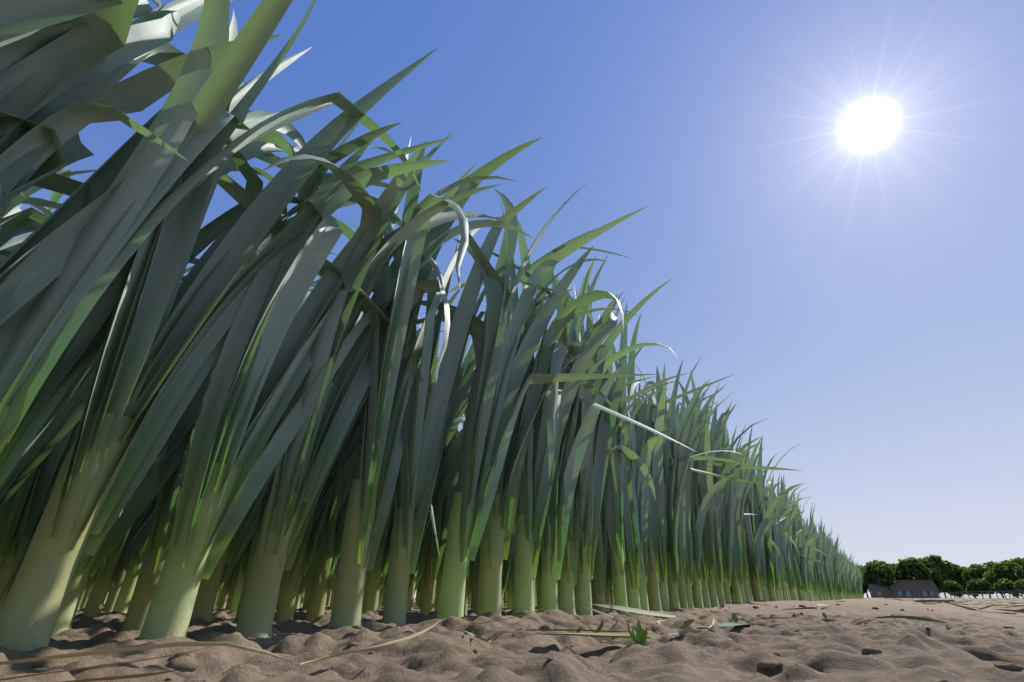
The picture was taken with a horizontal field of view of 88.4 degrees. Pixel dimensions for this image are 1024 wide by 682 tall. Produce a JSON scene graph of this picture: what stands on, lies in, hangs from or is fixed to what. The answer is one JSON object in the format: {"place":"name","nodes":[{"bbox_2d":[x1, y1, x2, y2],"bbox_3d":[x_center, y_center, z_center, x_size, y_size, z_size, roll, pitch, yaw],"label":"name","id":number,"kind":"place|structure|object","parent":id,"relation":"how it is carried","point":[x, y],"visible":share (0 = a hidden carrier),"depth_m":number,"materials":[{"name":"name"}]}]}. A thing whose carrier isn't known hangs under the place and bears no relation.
{"place":"outdoors","nodes":[
{"label":"outdoors","id":0,"kind":"place"},
{"bbox_2d":[0,598,1023,681],"bbox_3d":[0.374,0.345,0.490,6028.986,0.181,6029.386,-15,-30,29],"label":"ground","id":1,"kind":"structure","parent":0,"point":[818,647],"depth_m":0.60,"materials":[{"name":"soil"}]},
{"bbox_2d":[0,0,740,651],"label":"leek plants","id":2,"kind":"object","parent":1,"relation":"on","point":[226,400],"visible":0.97,"depth_m":0.98,"materials":[{"name":"green plant"}]},
{"bbox_2d":[76,357,828,612],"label":"leek plants","id":3,"kind":"object","parent":1,"relation":"on","point":[730,519],"visible":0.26,"depth_m":3.21,"materials":[{"name":"green plant"}]},
{"bbox_2d":[104,482,863,602],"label":"leek plants","id":4,"kind":"object","parent":1,"relation":"on","point":[835,575],"visible":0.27,"depth_m":9.56,"materials":[{"name":"green plant"}]},
{"bbox_2d":[0,596,1023,681],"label":"leaf debris","id":5,"kind":"object","parent":1,"relation":"on","point":[625,634],"visible":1,"depth_m":0.64,"materials":[{"name":"plant"}]},
{"bbox_2d":[32,600,1023,681],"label":"stones","id":6,"kind":"object","parent":1,"relation":"on","point":[183,662],"visible":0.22,"depth_m":0.49,"materials":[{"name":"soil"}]},
{"bbox_2d":[588,608,932,644],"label":"weeds","id":7,"kind":"object","parent":1,"relation":"on","point":[640,637],"visible":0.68,"depth_m":0.57,"materials":[{"name":"green plant"}]},
{"bbox_2d":[869,578,938,597],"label":"house walls","id":8,"kind":"structure","parent":1,"relation":"on","point":[886,594],"depth_m":185.23,"materials":[{"name":"brown brick"}]},
{"bbox_2d":[868,584,890,591],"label":"annex roof","id":9,"kind":"structure","parent":8,"relation":"on","point":[875,587],"depth_m":188.48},
{"bbox_2d":[877,591,933,594],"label":"windows","id":10,"kind":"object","parent":8,"relation":"in","point":[900,593],"visible":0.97,"depth_m":183.40,"materials":[{"name":"glass"}]},
{"bbox_2d":[888,580,938,590],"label":"house roof","id":11,"kind":"structure","parent":8,"relation":"on","point":[913,585],"depth_m":184.85,"materials":[{"name":"grey tile"}]},
{"bbox_2d":[897,577,934,597],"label":"window frames","id":12,"kind":"structure","parent":8,"relation":"in","point":[915,594],"depth_m":182.84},
{"bbox_2d":[896,591,936,597],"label":"windows","id":13,"kind":"structure","parent":8,"relation":"attached to","point":[916,593],"depth_m":182.38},
{"bbox_2d":[933,590,1023,598],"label":"fence","id":14,"kind":"object","parent":1,"relation":"on","point":[978,593],"visible":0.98,"depth_m":92.28,"materials":[{"name":"white wood"}]},
{"bbox_2d":[10,0,1023,597],"label":"sky","id":15,"kind":"structure","parent":0,"point":[832,191],"materials":[{"name":"blue"}]}
]}

